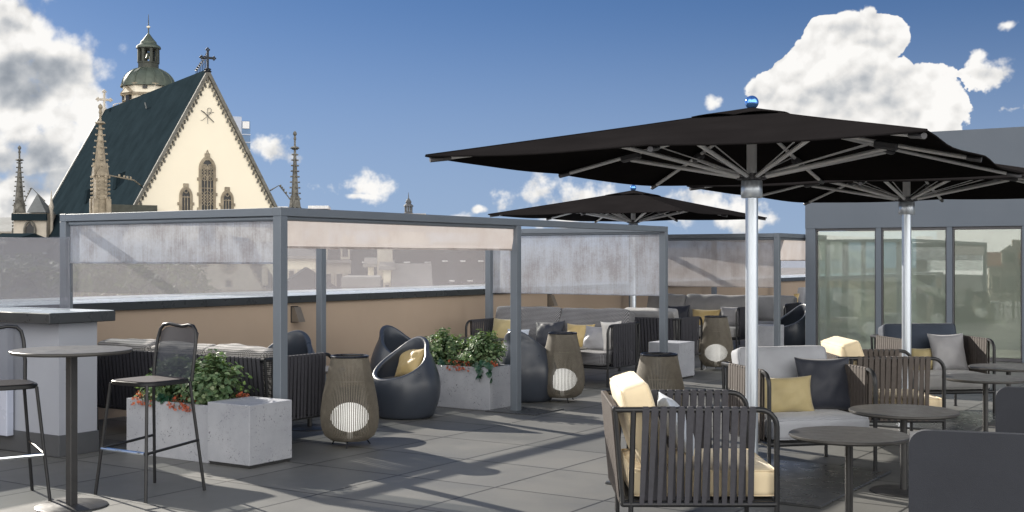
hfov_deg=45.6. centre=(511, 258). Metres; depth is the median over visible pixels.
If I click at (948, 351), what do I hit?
throw pillow
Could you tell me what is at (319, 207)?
house
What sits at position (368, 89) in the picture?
sky
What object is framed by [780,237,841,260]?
roller blind
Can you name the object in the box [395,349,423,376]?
throw pillow
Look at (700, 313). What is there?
throw pillow
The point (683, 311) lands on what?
throw pillow
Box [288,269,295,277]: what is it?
window
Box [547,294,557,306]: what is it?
wall lamp
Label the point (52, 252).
house
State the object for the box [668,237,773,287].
roller blind
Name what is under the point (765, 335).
concrete cube
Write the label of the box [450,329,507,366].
leafy bush
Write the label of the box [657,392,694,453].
throw pillow
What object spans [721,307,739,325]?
throw pillow
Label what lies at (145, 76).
church tower
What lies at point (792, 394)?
throw pillow
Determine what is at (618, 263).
roller blind
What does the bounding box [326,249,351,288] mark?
house
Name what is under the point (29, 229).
window
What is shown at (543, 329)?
throw pillow
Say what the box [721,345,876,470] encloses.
armchair
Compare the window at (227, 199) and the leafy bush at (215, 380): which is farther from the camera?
the window at (227, 199)
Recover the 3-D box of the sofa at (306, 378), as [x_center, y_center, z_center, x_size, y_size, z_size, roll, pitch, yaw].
[-2.836,1.202,11.377,2.360,0.897,0.908,0,0,33]
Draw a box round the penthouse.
[805,127,1023,362]
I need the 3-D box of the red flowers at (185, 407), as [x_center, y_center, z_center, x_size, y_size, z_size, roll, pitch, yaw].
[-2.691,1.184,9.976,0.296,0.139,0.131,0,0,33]
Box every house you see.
[0,217,13,233]
[0,233,57,270]
[36,238,106,275]
[181,264,207,286]
[190,264,272,292]
[270,267,338,290]
[288,248,315,277]
[308,206,330,209]
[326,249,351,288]
[341,275,381,288]
[351,249,432,287]
[363,258,376,274]
[377,249,395,286]
[391,263,432,286]
[432,250,484,285]
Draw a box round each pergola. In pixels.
[60,207,667,415]
[629,233,900,345]
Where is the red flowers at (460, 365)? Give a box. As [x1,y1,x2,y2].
[446,360,472,371]
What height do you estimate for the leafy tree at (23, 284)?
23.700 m
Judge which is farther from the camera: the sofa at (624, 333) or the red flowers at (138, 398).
the sofa at (624, 333)
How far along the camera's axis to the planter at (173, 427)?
10.05 m
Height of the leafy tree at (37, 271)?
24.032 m
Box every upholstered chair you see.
[909,429,1023,511]
[995,386,1023,432]
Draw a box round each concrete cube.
[208,396,291,468]
[649,340,693,378]
[758,324,783,346]
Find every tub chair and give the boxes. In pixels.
[267,330,314,355]
[370,325,410,373]
[372,336,440,419]
[496,331,556,402]
[780,303,804,345]
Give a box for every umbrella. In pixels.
[425,96,1023,508]
[488,185,766,358]
[687,164,1023,430]
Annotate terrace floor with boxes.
[0,316,1023,511]
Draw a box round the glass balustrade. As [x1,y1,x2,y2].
[0,273,860,301]
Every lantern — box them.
[320,354,378,448]
[545,331,584,402]
[636,352,684,405]
[699,315,732,369]
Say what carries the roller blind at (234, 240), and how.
attached to the pergola at (280, 301)
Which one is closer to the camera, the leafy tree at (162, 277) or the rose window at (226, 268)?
the leafy tree at (162, 277)
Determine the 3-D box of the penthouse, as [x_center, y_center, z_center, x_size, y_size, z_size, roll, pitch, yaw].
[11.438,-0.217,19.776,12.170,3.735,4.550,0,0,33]
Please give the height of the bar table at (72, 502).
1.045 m
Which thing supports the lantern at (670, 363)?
on the terrace floor
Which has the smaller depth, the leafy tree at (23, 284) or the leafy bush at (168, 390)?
the leafy bush at (168, 390)
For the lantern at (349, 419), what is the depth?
10.60 m
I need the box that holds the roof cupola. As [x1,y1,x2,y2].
[403,192,413,213]
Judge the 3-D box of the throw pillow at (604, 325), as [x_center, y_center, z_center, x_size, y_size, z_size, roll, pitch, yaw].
[1.326,1.023,16.041,0.360,0.396,0.151,0,0,-36]
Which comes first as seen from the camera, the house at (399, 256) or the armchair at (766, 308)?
the armchair at (766, 308)
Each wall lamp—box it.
[291,306,304,322]
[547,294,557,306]
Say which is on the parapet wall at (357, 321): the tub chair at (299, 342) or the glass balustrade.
the glass balustrade
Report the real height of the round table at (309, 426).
0.578 m
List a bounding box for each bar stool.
[0,325,51,500]
[94,322,205,502]
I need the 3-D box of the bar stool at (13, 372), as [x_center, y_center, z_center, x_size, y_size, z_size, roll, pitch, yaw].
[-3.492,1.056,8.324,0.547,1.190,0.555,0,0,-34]
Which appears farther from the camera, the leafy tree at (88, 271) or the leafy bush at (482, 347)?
the leafy tree at (88, 271)
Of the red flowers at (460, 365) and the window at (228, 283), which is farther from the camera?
the window at (228, 283)
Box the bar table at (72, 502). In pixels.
[9,345,132,511]
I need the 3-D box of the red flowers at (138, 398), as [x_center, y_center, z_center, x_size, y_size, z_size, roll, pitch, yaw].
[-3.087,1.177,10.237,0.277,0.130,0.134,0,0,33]
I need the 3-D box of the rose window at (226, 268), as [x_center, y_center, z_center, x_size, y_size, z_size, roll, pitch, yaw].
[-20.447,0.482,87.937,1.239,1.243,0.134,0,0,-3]
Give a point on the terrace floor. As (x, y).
(445, 459)
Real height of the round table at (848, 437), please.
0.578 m
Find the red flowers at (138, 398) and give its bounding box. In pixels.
[131,390,155,406]
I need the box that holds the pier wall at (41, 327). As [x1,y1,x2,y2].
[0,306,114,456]
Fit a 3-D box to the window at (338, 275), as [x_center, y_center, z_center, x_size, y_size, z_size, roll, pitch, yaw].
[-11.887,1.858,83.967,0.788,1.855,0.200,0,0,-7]
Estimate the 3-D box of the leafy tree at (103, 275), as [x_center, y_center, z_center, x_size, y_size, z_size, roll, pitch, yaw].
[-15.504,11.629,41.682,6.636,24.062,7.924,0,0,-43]
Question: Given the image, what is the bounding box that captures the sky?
[0,0,1023,267]
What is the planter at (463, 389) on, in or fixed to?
on the terrace floor
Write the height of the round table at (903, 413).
0.578 m
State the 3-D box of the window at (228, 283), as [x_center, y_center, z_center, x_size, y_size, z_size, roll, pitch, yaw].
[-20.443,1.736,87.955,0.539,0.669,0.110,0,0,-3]
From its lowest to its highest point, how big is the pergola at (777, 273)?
2.076 m
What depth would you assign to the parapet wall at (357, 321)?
15.77 m
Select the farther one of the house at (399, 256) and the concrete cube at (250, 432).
the house at (399, 256)
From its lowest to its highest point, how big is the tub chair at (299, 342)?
0.885 m
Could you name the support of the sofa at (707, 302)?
on the terrace floor
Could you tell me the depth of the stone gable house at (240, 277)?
88.00 m
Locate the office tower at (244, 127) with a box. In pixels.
[233,116,250,150]
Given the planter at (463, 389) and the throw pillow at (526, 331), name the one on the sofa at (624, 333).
the throw pillow at (526, 331)
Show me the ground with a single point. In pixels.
(790, 271)
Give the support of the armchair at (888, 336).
on the terrace floor
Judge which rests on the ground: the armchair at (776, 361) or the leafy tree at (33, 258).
the leafy tree at (33, 258)
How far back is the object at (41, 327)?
10.29 m
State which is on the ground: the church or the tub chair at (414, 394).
the church
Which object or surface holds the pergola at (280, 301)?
on the terrace floor
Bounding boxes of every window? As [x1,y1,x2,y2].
[23,220,35,233]
[126,95,131,100]
[177,183,193,210]
[197,150,217,209]
[219,187,234,208]
[220,264,236,273]
[225,278,232,286]
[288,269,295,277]
[326,272,332,283]
[335,272,343,288]
[383,282,390,286]
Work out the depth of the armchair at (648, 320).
17.57 m
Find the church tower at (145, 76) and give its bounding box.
[113,14,174,105]
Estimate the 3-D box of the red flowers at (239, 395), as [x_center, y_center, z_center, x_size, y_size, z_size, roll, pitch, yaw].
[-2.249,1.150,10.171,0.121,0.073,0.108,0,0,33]
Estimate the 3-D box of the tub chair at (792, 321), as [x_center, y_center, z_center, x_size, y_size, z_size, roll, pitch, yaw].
[5.167,1.236,22.303,0.721,0.827,0.756,0,0,-25]
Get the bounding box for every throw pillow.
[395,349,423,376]
[492,318,509,344]
[508,329,529,334]
[535,321,564,346]
[567,323,594,346]
[583,326,603,349]
[601,321,623,350]
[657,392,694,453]
[668,305,689,323]
[692,309,720,324]
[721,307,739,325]
[765,375,814,412]
[794,357,849,409]
[911,348,932,369]
[927,333,968,369]
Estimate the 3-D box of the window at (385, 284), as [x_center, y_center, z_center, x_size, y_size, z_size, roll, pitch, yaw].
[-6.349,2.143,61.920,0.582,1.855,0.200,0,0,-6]
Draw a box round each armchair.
[601,371,779,511]
[618,307,702,370]
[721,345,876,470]
[738,295,801,344]
[821,336,945,434]
[870,323,995,413]
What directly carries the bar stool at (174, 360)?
on the terrace floor
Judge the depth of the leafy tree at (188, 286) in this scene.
42.15 m
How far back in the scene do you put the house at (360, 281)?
55.77 m
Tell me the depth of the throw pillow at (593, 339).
16.06 m
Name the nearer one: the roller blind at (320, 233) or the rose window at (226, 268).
the roller blind at (320, 233)
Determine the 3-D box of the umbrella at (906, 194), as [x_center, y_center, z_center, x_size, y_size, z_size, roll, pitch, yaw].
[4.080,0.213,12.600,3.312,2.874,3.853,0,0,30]
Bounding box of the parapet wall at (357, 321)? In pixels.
[0,273,895,419]
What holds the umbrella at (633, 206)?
on the terrace floor
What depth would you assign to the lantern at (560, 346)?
13.94 m
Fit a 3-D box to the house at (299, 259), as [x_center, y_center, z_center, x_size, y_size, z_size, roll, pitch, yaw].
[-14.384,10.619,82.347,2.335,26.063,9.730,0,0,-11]
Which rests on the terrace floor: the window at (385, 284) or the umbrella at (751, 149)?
the umbrella at (751, 149)
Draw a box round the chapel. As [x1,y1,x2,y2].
[11,190,55,237]
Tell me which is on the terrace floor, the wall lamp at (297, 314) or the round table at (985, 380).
the round table at (985, 380)
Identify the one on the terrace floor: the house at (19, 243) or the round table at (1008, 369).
the round table at (1008, 369)
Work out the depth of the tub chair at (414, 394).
12.46 m
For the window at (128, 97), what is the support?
in the church tower at (145, 76)
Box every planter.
[127,396,231,462]
[436,362,509,409]
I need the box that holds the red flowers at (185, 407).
[166,395,196,411]
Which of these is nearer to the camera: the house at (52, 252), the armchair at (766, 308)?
the armchair at (766, 308)
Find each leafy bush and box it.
[133,368,188,405]
[173,349,259,404]
[424,327,464,365]
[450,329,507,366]
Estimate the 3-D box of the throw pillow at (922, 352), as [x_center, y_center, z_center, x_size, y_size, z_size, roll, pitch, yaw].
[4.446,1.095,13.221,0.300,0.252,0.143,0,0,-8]
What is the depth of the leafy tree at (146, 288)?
43.89 m
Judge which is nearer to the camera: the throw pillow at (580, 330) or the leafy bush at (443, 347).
the leafy bush at (443, 347)
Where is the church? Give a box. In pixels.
[11,47,300,275]
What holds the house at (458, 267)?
on the ground
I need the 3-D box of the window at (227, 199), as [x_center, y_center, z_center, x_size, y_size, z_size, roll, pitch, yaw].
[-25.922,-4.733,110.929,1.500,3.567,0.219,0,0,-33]
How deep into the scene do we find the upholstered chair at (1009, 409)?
8.44 m
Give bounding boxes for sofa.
[97,338,334,429]
[465,306,640,387]
[647,293,744,348]
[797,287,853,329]
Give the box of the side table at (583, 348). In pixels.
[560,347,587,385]
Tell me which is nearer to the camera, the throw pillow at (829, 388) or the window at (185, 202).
the throw pillow at (829, 388)
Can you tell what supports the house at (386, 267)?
on the ground
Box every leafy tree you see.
[0,249,94,297]
[0,251,109,296]
[0,258,75,298]
[30,264,144,297]
[50,252,168,294]
[77,264,169,296]
[83,264,221,296]
[148,264,215,294]
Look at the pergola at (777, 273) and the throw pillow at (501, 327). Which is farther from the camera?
the pergola at (777, 273)
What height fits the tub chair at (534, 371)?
0.827 m
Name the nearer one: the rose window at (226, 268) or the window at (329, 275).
the window at (329, 275)
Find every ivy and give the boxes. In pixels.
[156,393,173,403]
[437,357,445,364]
[472,360,493,383]
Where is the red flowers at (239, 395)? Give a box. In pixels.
[235,391,248,397]
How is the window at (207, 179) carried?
in the church
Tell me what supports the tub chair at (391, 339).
on the terrace floor
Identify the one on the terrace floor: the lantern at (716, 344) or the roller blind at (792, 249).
the lantern at (716, 344)
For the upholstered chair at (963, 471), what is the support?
on the terrace floor
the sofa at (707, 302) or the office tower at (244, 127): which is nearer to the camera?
the sofa at (707, 302)
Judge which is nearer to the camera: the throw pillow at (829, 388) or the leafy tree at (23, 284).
the throw pillow at (829, 388)
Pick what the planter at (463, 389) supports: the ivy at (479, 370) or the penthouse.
the ivy at (479, 370)
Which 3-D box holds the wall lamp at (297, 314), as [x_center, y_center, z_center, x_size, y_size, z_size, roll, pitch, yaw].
[-2.606,0.680,14.847,0.136,0.200,0.130,0,0,33]
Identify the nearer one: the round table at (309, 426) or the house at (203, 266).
the round table at (309, 426)
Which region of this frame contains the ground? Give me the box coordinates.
[781,268,915,316]
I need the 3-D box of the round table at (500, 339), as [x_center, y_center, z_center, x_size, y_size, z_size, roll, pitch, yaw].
[-0.470,1.361,16.300,0.740,0.578,0.740,0,0,33]
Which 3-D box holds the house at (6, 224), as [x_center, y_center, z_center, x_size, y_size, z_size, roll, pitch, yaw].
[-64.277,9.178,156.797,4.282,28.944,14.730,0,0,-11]
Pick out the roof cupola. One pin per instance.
(408, 206)
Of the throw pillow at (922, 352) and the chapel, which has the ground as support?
the chapel
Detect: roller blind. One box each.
[68,216,272,263]
[287,216,514,250]
[493,232,658,295]
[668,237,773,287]
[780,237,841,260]
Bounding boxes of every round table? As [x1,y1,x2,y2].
[292,366,343,430]
[459,337,503,341]
[789,426,909,511]
[849,404,959,497]
[941,374,1023,431]
[968,363,1023,426]
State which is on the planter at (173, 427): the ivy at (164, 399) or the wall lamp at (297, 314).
the ivy at (164, 399)
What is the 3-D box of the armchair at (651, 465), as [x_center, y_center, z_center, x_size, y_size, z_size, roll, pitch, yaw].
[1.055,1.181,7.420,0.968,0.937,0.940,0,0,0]
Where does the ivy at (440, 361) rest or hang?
on the planter at (463, 389)

